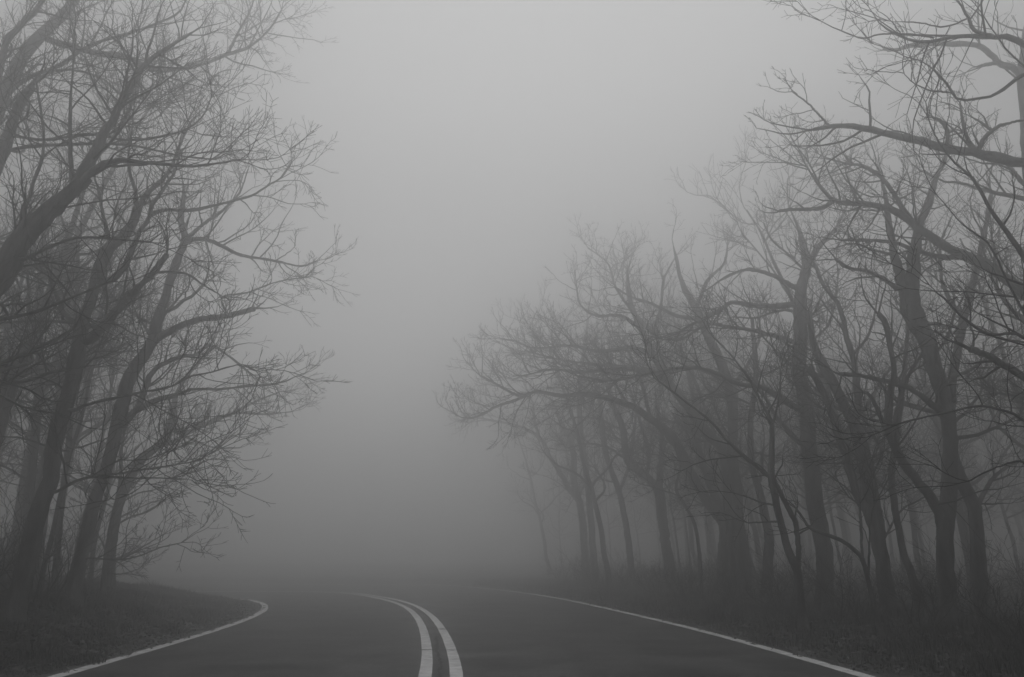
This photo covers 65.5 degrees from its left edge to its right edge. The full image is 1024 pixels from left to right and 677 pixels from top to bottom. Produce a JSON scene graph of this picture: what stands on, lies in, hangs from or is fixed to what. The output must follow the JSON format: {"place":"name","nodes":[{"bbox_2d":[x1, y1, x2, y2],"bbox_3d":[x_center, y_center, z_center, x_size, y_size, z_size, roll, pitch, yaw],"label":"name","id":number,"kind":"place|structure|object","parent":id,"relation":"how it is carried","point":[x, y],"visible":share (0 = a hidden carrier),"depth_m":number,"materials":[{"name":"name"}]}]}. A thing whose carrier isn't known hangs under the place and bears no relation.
{"place":"outdoors","nodes":[
{"label":"outdoors","id":0,"kind":"place"},
{"bbox_2d":[37,583,884,676],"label":"road","id":1,"kind":"structure","parent":0,"point":[492,632],"depth_m":12.32,"materials":[{"name":"grey asphalt"}]},
{"bbox_2d":[48,599,267,676],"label":"edge line","id":2,"kind":"object","parent":1,"relation":"on","point":[87,667],"visible":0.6,"depth_m":11.72,"materials":[{"name":"paint"}]},
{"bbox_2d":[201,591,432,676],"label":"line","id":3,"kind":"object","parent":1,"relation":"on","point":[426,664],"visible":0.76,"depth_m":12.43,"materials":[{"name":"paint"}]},
{"bbox_2d":[304,591,462,676],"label":"line","id":4,"kind":"object","parent":1,"relation":"on","point":[455,668],"visible":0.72,"depth_m":12.14,"materials":[{"name":"paint"}]},
{"bbox_2d":[0,562,1023,676],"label":"ground","id":5,"kind":"structure","parent":0,"point":[435,573],"depth_m":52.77,"materials":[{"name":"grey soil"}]},
{"bbox_2d":[0,515,105,605],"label":"bare shrub","id":6,"kind":"object","parent":5,"relation":"on","point":[49,583],"visible":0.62,"depth_m":14.48,"materials":[{"name":"grey plant"}]},
{"bbox_2d":[0,215,105,359],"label":"bare tree","id":7,"kind":"object","parent":5,"relation":"on","point":[9,327],"visible":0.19,"depth_m":21.27,"materials":[{"name":"grey plant"}]},
{"bbox_2d":[0,336,115,575],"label":"bare tree","id":8,"kind":"object","parent":5,"relation":"on","point":[40,441],"visible":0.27,"depth_m":24.86,"materials":[{"name":"grey plant"}]},
{"bbox_2d":[0,464,119,596],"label":"bare shrub","id":9,"kind":"object","parent":5,"relation":"on","point":[68,571],"visible":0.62,"depth_m":16.23,"materials":[{"name":"grey plant"}]},
{"bbox_2d":[4,163,146,542],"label":"bare tree","id":10,"kind":"object","parent":5,"relation":"on","point":[31,473],"visible":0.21,"depth_m":20.35,"materials":[{"name":"grey plant"}]},
{"bbox_2d":[0,191,158,582],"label":"bare tree","id":11,"kind":"object","parent":5,"relation":"on","point":[39,561],"visible":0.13,"depth_m":21.09,"materials":[{"name":"grey plant"}]},
{"bbox_2d":[0,185,170,577],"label":"bare tree","id":12,"kind":"object","parent":5,"relation":"on","point":[22,496],"visible":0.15,"depth_m":26.03,"materials":[{"name":"grey plant"}]},
{"bbox_2d":[0,251,170,577],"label":"bare tree","id":13,"kind":"object","parent":5,"relation":"on","point":[39,473],"visible":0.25,"depth_m":23.37,"materials":[{"name":"grey plant"}]},
{"bbox_2d":[0,88,188,447],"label":"bare tree","id":14,"kind":"object","parent":5,"relation":"on","point":[12,395],"visible":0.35,"depth_m":18.41,"materials":[{"name":"grey plant"}]},
{"bbox_2d":[1,207,198,583],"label":"bare tree","id":15,"kind":"object","parent":5,"relation":"on","point":[68,444],"visible":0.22,"depth_m":19.85,"materials":[{"name":"grey plant"}]},
{"bbox_2d":[0,285,203,578],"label":"bare tree","id":16,"kind":"object","parent":5,"relation":"on","point":[71,470],"visible":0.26,"depth_m":24.37,"materials":[{"name":"grey plant"}]},
{"bbox_2d":[0,278,218,556],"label":"bare tree","id":17,"kind":"object","parent":5,"relation":"on","point":[97,468],"visible":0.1,"depth_m":26.07,"materials":[{"name":"grey plant"}]},
{"bbox_2d":[0,190,219,592],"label":"bare tree","id":18,"kind":"object","parent":5,"relation":"on","point":[60,494],"visible":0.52,"depth_m":17.73,"materials":[{"name":"grey plant"}]},
{"bbox_2d":[0,131,222,573],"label":"bare tree","id":19,"kind":"object","parent":5,"relation":"on","point":[84,391],"visible":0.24,"depth_m":27.34,"materials":[{"name":"grey plant"}]},
{"bbox_2d":[1,295,222,580],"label":"bare tree","id":20,"kind":"object","parent":5,"relation":"on","point":[103,507],"visible":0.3,"depth_m":22.78,"materials":[{"name":"grey plant"}]},
{"bbox_2d":[5,144,221,573],"bbox_3d":[-16.828,0.557,30.103,8.718,17.541,8.118,0,-16,-1],"label":"bare tree","id":21,"kind":"object","parent":5,"relation":"on","point":[95,374],"visible":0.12,"depth_m":31.00,"materials":[{"name":"grey plant"}]},
{"bbox_2d":[0,0,254,410],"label":"bare tree","id":22,"kind":"object","parent":5,"relation":"on","point":[105,183],"visible":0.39,"depth_m":20.68,"materials":[{"name":"grey plant"}]},
{"bbox_2d":[50,395,211,596],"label":"bare tree","id":23,"kind":"object","parent":5,"relation":"on","point":[112,525],"visible":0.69,"depth_m":18.60,"materials":[{"name":"grey plant"}]},
{"bbox_2d":[0,571,265,676],"bbox_3d":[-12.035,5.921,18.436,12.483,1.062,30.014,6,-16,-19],"label":"grass","id":24,"kind":"structure","parent":5,"relation":"on","point":[48,655],"depth_m":14.18,"materials":[{"name":"grey plant"}]},
{"bbox_2d":[20,599,261,676],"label":"gravel","id":25,"kind":"structure","parent":5,"relation":"on","point":[163,642],"depth_m":12.52,"materials":[{"name":"grey gravel"}]},
{"bbox_2d":[0,0,289,460],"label":"bare tree","id":26,"kind":"object","parent":5,"relation":"on","point":[10,37],"visible":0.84,"depth_m":12.98,"materials":[{"name":"grey plant"}]},
{"bbox_2d":[0,0,321,430],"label":"bare tree","id":27,"kind":"object","parent":5,"relation":"on","point":[25,234],"visible":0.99,"depth_m":11.24,"materials":[{"name":"black plant"}]},
{"bbox_2d":[0,0,337,304],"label":"bare tree","id":28,"kind":"object","parent":5,"relation":"on","point":[34,37],"visible":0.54,"depth_m":16.13,"materials":[{"name":"grey plant"}]},
{"bbox_2d":[0,57,351,624],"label":"bare tree","id":29,"kind":"object","parent":5,"relation":"on","point":[15,605],"visible":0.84,"depth_m":12.98,"materials":[{"name":"black plant"}]},
{"bbox_2d":[63,135,358,608],"bbox_3d":[-6.512,0.442,16.721,6.654,10.816,3.558,0,-16,0],"label":"bare tree","id":30,"kind":"object","parent":5,"relation":"on","point":[74,587],"visible":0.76,"depth_m":16.71,"materials":[{"name":"grey plant"}]},
{"bbox_2d":[98,289,324,587],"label":"bare tree","id":31,"kind":"object","parent":5,"relation":"on","point":[117,519],"visible":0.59,"depth_m":21.28,"materials":[{"name":"grey plant"}]},
{"bbox_2d":[445,365,602,581],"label":"bare tree","id":32,"kind":"object","parent":5,"relation":"on","point":[575,493],"visible":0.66,"depth_m":41.85,"materials":[{"name":"grey plant"}]},
{"bbox_2d":[484,375,591,577],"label":"bare tree","id":33,"kind":"object","parent":5,"relation":"on","point":[537,510],"visible":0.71,"depth_m":50.50,"materials":[{"name":"grey plant"}]},
{"bbox_2d":[540,454,579,575],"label":"bare tree","id":34,"kind":"object","parent":5,"relation":"on","point":[558,522],"visible":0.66,"depth_m":57.83,"materials":[{"name":"grey plant"}]},
{"bbox_2d":[516,374,632,576],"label":"bare tree","id":35,"kind":"object","parent":5,"relation":"on","point":[567,462],"visible":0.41,"depth_m":52.66,"materials":[{"name":"grey plant"}]},
{"bbox_2d":[527,284,625,582],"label":"bare tree","id":36,"kind":"object","parent":5,"relation":"on","point":[591,525],"visible":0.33,"depth_m":40.07,"materials":[{"name":"grey plant"}]},
{"bbox_2d":[492,276,666,588],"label":"bare tree","id":37,"kind":"object","parent":5,"relation":"on","point":[589,483],"visible":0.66,"depth_m":34.87,"materials":[{"name":"grey plant"}]},
{"bbox_2d":[432,222,728,591],"bbox_3d":[2.749,2.324,29.535,11.488,14.645,4.764,2,-16,-8],"label":"bare tree","id":38,"kind":"object","parent":5,"relation":"on","point":[709,504],"visible":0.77,"depth_m":28.99,"materials":[{"name":"grey plant"}]},
{"bbox_2d":[468,212,740,592],"bbox_3d":[3.257,2.178,28.023,9.108,14.000,4.931,6,-17,-21],"label":"bare tree","id":39,"kind":"object","parent":5,"relation":"on","point":[720,447],"visible":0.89,"depth_m":28.01,"materials":[{"name":"grey plant"}]},
{"bbox_2d":[568,440,645,573],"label":"bare tree","id":40,"kind":"object","parent":5,"relation":"on","point":[619,513],"visible":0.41,"depth_m":53.64,"materials":[{"name":"grey plant"}]},
{"bbox_2d":[549,325,679,583],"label":"bare tree","id":41,"kind":"object","parent":5,"relation":"on","point":[627,534],"visible":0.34,"depth_m":37.81,"materials":[{"name":"grey plant"}]},
{"bbox_2d":[529,318,701,587],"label":"bare tree","id":42,"kind":"object","parent":5,"relation":"on","point":[664,532],"visible":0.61,"depth_m":34.13,"materials":[{"name":"grey plant"}]},
{"bbox_2d":[613,458,686,576],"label":"bare tree","id":43,"kind":"object","parent":5,"relation":"on","point":[640,526],"visible":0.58,"depth_m":52.09,"materials":[{"name":"grey plant"}]},
{"bbox_2d":[529,199,783,595],"bbox_3d":[4.963,1.710,25.577,8.662,13.554,4.014,5,-16,-16],"label":"bare tree","id":44,"kind":"object","parent":5,"relation":"on","point":[743,563],"visible":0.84,"depth_m":25.47,"materials":[{"name":"grey plant"}]},
{"bbox_2d":[620,411,713,575],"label":"bare tree","id":45,"kind":"object","parent":5,"relation":"on","point":[672,540],"visible":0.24,"depth_m":52.44,"materials":[{"name":"grey plant"}]},
{"bbox_2d":[612,302,728,580],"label":"bare tree","id":46,"kind":"object","parent":5,"relation":"on","point":[691,539],"visible":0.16,"depth_m":43.19,"materials":[{"name":"grey plant"}]},
{"bbox_2d":[616,426,747,594],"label":"bare tree","id":47,"kind":"object","parent":5,"relation":"on","point":[677,494],"visible":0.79,"depth_m":26.78,"materials":[{"name":"grey plant"}]},
{"bbox_2d":[625,296,760,566],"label":"bare tree","id":48,"kind":"object","parent":5,"relation":"on","point":[711,539],"visible":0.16,"depth_m":47.84,"materials":[{"name":"grey plant"}]},
{"bbox_2d":[638,406,753,583],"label":"bare tree","id":49,"kind":"object","parent":5,"relation":"on","point":[669,502],"visible":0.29,"depth_m":36.84,"materials":[{"name":"grey plant"}]},
{"bbox_2d":[622,274,796,591],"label":"bare tree","id":50,"kind":"object","parent":5,"relation":"on","point":[708,458],"visible":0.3,"depth_m":30.57,"materials":[{"name":"grey plant"}]},
{"bbox_2d":[664,406,755,583],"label":"bare tree","id":51,"kind":"object","parent":5,"relation":"on","point":[687,539],"visible":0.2,"depth_m":39.83,"materials":[{"name":"grey plant"}]},
{"bbox_2d":[628,255,793,493],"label":"bare tree","id":52,"kind":"object","parent":5,"relation":"on","point":[699,405],"visible":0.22,"depth_m":41.67,"materials":[{"name":"grey plant"}]},
{"bbox_2d":[612,295,836,580],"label":"bare tree","id":53,"kind":"object","parent":5,"relation":"on","point":[720,487],"visible":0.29,"depth_m":33.13,"materials":[{"name":"grey plant"}]},
{"bbox_2d":[626,294,831,632],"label":"bare tree","id":54,"kind":"object","parent":5,"relation":"on","point":[795,564],"visible":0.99,"depth_m":14.39,"materials":[{"name":"grey plant"}]},
{"bbox_2d":[517,590,945,676],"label":"gravel","id":55,"kind":"structure","parent":5,"relation":"on","point":[725,631],"depth_m":12.37,"materials":[{"name":"grey gravel"}]},
{"bbox_2d":[649,306,817,570],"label":"bare tree","id":56,"kind":"object","parent":5,"relation":"on","point":[753,527],"visible":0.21,"depth_m":35.30,"materials":[{"name":"grey plant"}]},
{"bbox_2d":[596,156,889,610],"bbox_3d":[6.212,0.974,20.827,8.107,12.514,4.434,6,-17,-21],"label":"bare tree","id":57,"kind":"object","parent":5,"relation":"on","point":[813,486],"visible":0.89,"depth_m":20.65,"materials":[{"name":"grey plant"}]},
{"bbox_2d":[688,353,798,581],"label":"bare tree","id":58,"kind":"object","parent":5,"relation":"on","point":[759,528],"visible":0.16,"depth_m":43.56,"materials":[{"name":"grey plant"}]},
{"bbox_2d":[688,295,840,601],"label":"bare tree","id":59,"kind":"object","parent":5,"relation":"on","point":[757,481],"visible":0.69,"depth_m":23.51,"materials":[{"name":"grey plant"}]},
{"bbox_2d":[705,335,823,579],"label":"bare tree","id":60,"kind":"object","parent":5,"relation":"on","point":[787,495],"visible":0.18,"depth_m":45.51,"materials":[{"name":"grey plant"}]},
{"bbox_2d":[512,584,1023,676],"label":"fallen leaves","id":61,"kind":"object","parent":5,"relation":"on","point":[858,666],"visible":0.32,"depth_m":14.91,"materials":[{"name":"black plant"}]},
{"bbox_2d":[744,533,815,605],"bbox_3d":[6.948,6.021,20.579,1.742,1.963,1.594,-4,-16,15],"label":"bare shrub","id":62,"kind":"object","parent":5,"relation":"on","point":[776,569],"visible":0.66,"depth_m":20.62,"materials":[{"name":"grey plant"}]},
{"bbox_2d":[765,542,841,611],"bbox_3d":[6.763,5.511,18.380,1.406,1.732,1.537,0,-16,1],"label":"bare shrub","id":63,"kind":"object","parent":5,"relation":"on","point":[815,553],"visible":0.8,"depth_m":18.26,"materials":[{"name":"grey plant"}]},
{"bbox_2d":[735,362,876,493],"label":"bare tree","id":64,"kind":"object","parent":5,"relation":"on","point":[799,487],"visible":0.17,"depth_m":32.64,"materials":[{"name":"grey plant"}]},
{"bbox_2d":[738,350,883,509],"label":"bare tree","id":65,"kind":"object","parent":5,"relation":"on","point":[800,467],"visible":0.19,"depth_m":37.44,"materials":[{"name":"grey plant"}]},
{"bbox_2d":[664,124,963,588],"bbox_3d":[9.267,-0.194,23.412,7.264,15.696,7.801,8,-17,-26],"label":"bare tree","id":66,"kind":"object","parent":5,"relation":"on","point":[782,285],"visible":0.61,"depth_m":24.19,"materials":[{"name":"grey plant"}]},
{"bbox_2d":[741,317,888,550],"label":"bare tree","id":67,"kind":"object","parent":5,"relation":"on","point":[825,503],"visible":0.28,"depth_m":28.29,"materials":[{"name":"grey plant"}]},
{"bbox_2d":[699,279,938,505],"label":"bare tree","id":68,"kind":"object","parent":5,"relation":"on","point":[788,372],"visible":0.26,"depth_m":25.83,"materials":[{"name":"grey plant"}]},
{"bbox_2d":[758,319,881,573],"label":"bare tree","id":69,"kind":"object","parent":5,"relation":"on","point":[857,561],"visible":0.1,"depth_m":51.48,"materials":[{"name":"grey plant"}]},
{"bbox_2d":[801,540,867,620],"bbox_3d":[6.403,4.760,15.529,1.437,1.620,1.315,7,-17,-23],"label":"bare shrub","id":70,"kind":"object","parent":5,"relation":"on","point":[840,583],"visible":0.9,"depth_m":15.64,"materials":[{"name":"grey plant"}]},
{"bbox_2d":[751,355,937,579],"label":"bare tree","id":71,"kind":"object","parent":5,"relation":"on","point":[842,524],"visible":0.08,"depth_m":41.82,"materials":[{"name":"grey plant"}]},
{"bbox_2d":[761,392,933,639],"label":"bare tree","id":72,"kind":"object","parent":5,"relation":"on","point":[878,623],"visible":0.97,"depth_m":13.30,"materials":[{"name":"grey plant"}]},
{"bbox_2d":[765,319,939,588],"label":"bare tree","id":73,"kind":"object","parent":5,"relation":"on","point":[833,525],"visible":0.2,"depth_m":33.23,"materials":[{"name":"grey plant"}]},
{"bbox_2d":[726,207,979,614],"bbox_3d":[7.449,1.531,17.890,4.665,9.863,4.020,0,-16,0],"label":"bare tree","id":74,"kind":"object","parent":5,"relation":"on","point":[879,533],"visible":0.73,"depth_m":17.61,"materials":[{"name":"grey plant"}]},
{"bbox_2d":[779,279,932,622],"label":"bare tree","id":75,"kind":"object","parent":5,"relation":"on","point":[908,566],"visible":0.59,"depth_m":16.38,"materials":[{"name":"grey plant"}]},
{"bbox_2d":[719,104,1023,426],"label":"bare tree","id":76,"kind":"object","parent":5,"relation":"on","point":[903,214],"visible":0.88,"depth_m":14.77,"materials":[{"name":"grey plant"}]},
{"bbox_2d":[797,341,968,592],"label":"bare tree","id":77,"kind":"object","parent":5,"relation":"on","point":[896,463],"visible":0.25,"depth_m":27.71,"materials":[{"name":"grey plant"}]},
{"bbox_2d":[744,63,1023,423],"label":"bare tree","id":78,"kind":"object","parent":5,"relation":"on","point":[973,150],"visible":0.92,"depth_m":11.28,"materials":[{"name":"grey plant"}]},
{"bbox_2d":[764,0,1023,251],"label":"bare tree","id":79,"kind":"object","parent":5,"relation":"on","point":[980,34],"visible":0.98,"depth_m":8.78,"materials":[{"name":"grey plant"}]},
{"bbox_2d":[785,89,1023,629],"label":"bare tree","id":80,"kind":"object","parent":5,"relation":"on","point":[944,509],"visible":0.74,"depth_m":14.59,"materials":[{"name":"black plant"}]},
{"bbox_2d":[825,328,983,590],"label":"bare tree","id":81,"kind":"object","parent":5,"relation":"on","point":[914,534],"visible":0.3,"depth_m":29.56,"materials":[{"name":"grey plant"}]},
{"bbox_2d":[800,24,1023,500],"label":"bare tree","id":82,"kind":"object","parent":5,"relation":"on","point":[1016,245],"visible":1,"depth_m":8.13,"materials":[{"name":"grey plant"}]},
{"bbox_2d":[820,264,1023,597],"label":"bare tree","id":83,"kind":"object","parent":5,"relation":"on","point":[962,526],"visible":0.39,"depth_m":23.91,"materials":[{"name":"grey plant"}]},
{"bbox_2d":[832,249,1018,533],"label":"bare tree","id":84,"kind":"object","parent":5,"relation":"on","point":[1002,437],"visible":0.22,"depth_m":40.95,"materials":[{"name":"grey plant"}]},
{"bbox_2d":[846,367,1004,588],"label":"bare tree","id":85,"kind":"object","parent":5,"relation":"on","point":[919,536],"visible":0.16,"depth_m":31.10,"materials":[{"name":"grey plant"}]},
{"bbox_2d":[836,134,1023,621],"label":"bare tree","id":86,"kind":"object","parent":5,"relation":"on","point":[978,557],"visible":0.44,"depth_m":15.73,"materials":[{"name":"grey plant"}]},
{"bbox_2d":[855,0,1023,321],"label":"bare tree","id":87,"kind":"object","parent":5,"relation":"on","point":[1016,70],"visible":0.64,"depth_m":14.41,"materials":[{"name":"grey plant"}]},
{"bbox_2d":[869,294,1023,538],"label":"bare tree","id":88,"kind":"object","parent":5,"relation":"on","point":[965,507],"visible":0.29,"depth_m":29.98,"materials":[{"name":"grey plant"}]},
{"bbox_2d":[870,219,1023,448],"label":"bare tree","id":89,"kind":"object","parent":5,"relation":"on","point":[1016,442],"visible":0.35,"depth_m":19.71,"materials":[{"name":"grey plant"}]},
{"bbox_2d":[887,332,1023,520],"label":"bare tree","id":90,"kind":"object","parent":5,"relation":"on","point":[983,510],"visible":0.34,"depth_m":27.29,"materials":[{"name":"grey plant"}]},
{"bbox_2d":[905,521,1010,619],"bbox_3d":[8.918,4.681,15.876,1.842,2.076,1.685,-5,-16,18],"label":"bare shrub","id":91,"kind":"object","parent":5,"relation":"on","point":[993,600],"visible":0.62,"depth_m":15.98,"materials":[{"name":"grey plant"}]},
{"bbox_2d":[907,245,1023,416],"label":"bare tree","id":92,"kind":"object","parent":5,"relation":"on","point":[1020,354],"visible":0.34,"depth_m":23.23,"materials":[{"name":"grey plant"}]},
{"bbox_2d":[912,344,1023,548],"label":"bare tree","id":93,"kind":"object","parent":5,"relation":"on","point":[1019,526],"visible":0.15,"depth_m":48.47,"materials":[{"name":"grey plant"}]},
{"bbox_2d":[915,338,1023,587],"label":"bare tree","id":94,"kind":"object","parent":5,"relation":"on","point":[1006,518],"visible":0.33,"depth_m":31.01,"materials":[{"name":"grey plant"}]},
{"bbox_2d":[925,264,1023,474],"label":"bare tree","id":95,"kind":"object","parent":5,"relation":"on","point":[1005,416],"visible":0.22,"depth_m":42.25,"materials":[{"name":"grey plant"}]},
{"bbox_2d":[927,363,1023,523],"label":"bare tree","id":96,"kind":"object","parent":5,"relation":"on","point":[1020,506],"visible":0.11,"depth_m":43.64,"materials":[{"name":"grey plant"}]},
{"bbox_2d":[934,397,1020,576],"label":"bare tree","id":97,"kind":"object","parent":5,"relation":"on","point":[992,520],"visible":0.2,"depth_m":43.43,"materials":[{"name":"grey plant"}]},
{"bbox_2d":[934,243,1023,491],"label":"bare tree","id":98,"kind":"object","parent":5,"relation":"on","point":[972,448],"visible":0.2,"depth_m":34.84,"materials":[{"name":"grey plant"}]},
{"bbox_2d":[954,573,1023,654],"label":"bare shrub","id":99,"kind":"object","parent":5,"relation":"on","point":[1004,632],"visible":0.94,"depth_m":10.47,"materials":[{"name":"grey plant"}]},
{"bbox_2d":[973,580,1021,640],"bbox_3d":[6.939,3.998,11.422,0.664,1.008,0.917,1,-16,-5],"label":"bare shrub","id":100,"kind":"object","parent":5,"relation":"on","point":[988,620],"visible":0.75,"depth_m":11.50,"materials":[{"name":"grey plant"}]},
{"bbox_2d":[985,522,1023,591],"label":"bare shrub","id":101,"kind":"object","parent":5,"relation":"on","point":[1020,584],"visible":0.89,"depth_m":17.29,"materials":[{"name":"grey plant"}]},
{"bbox_2d":[0,0,1023,562],"label":"sky","id":102,"kind":"structure","parent":0,"point":[470,133],"materials":[{"name":"grey"}]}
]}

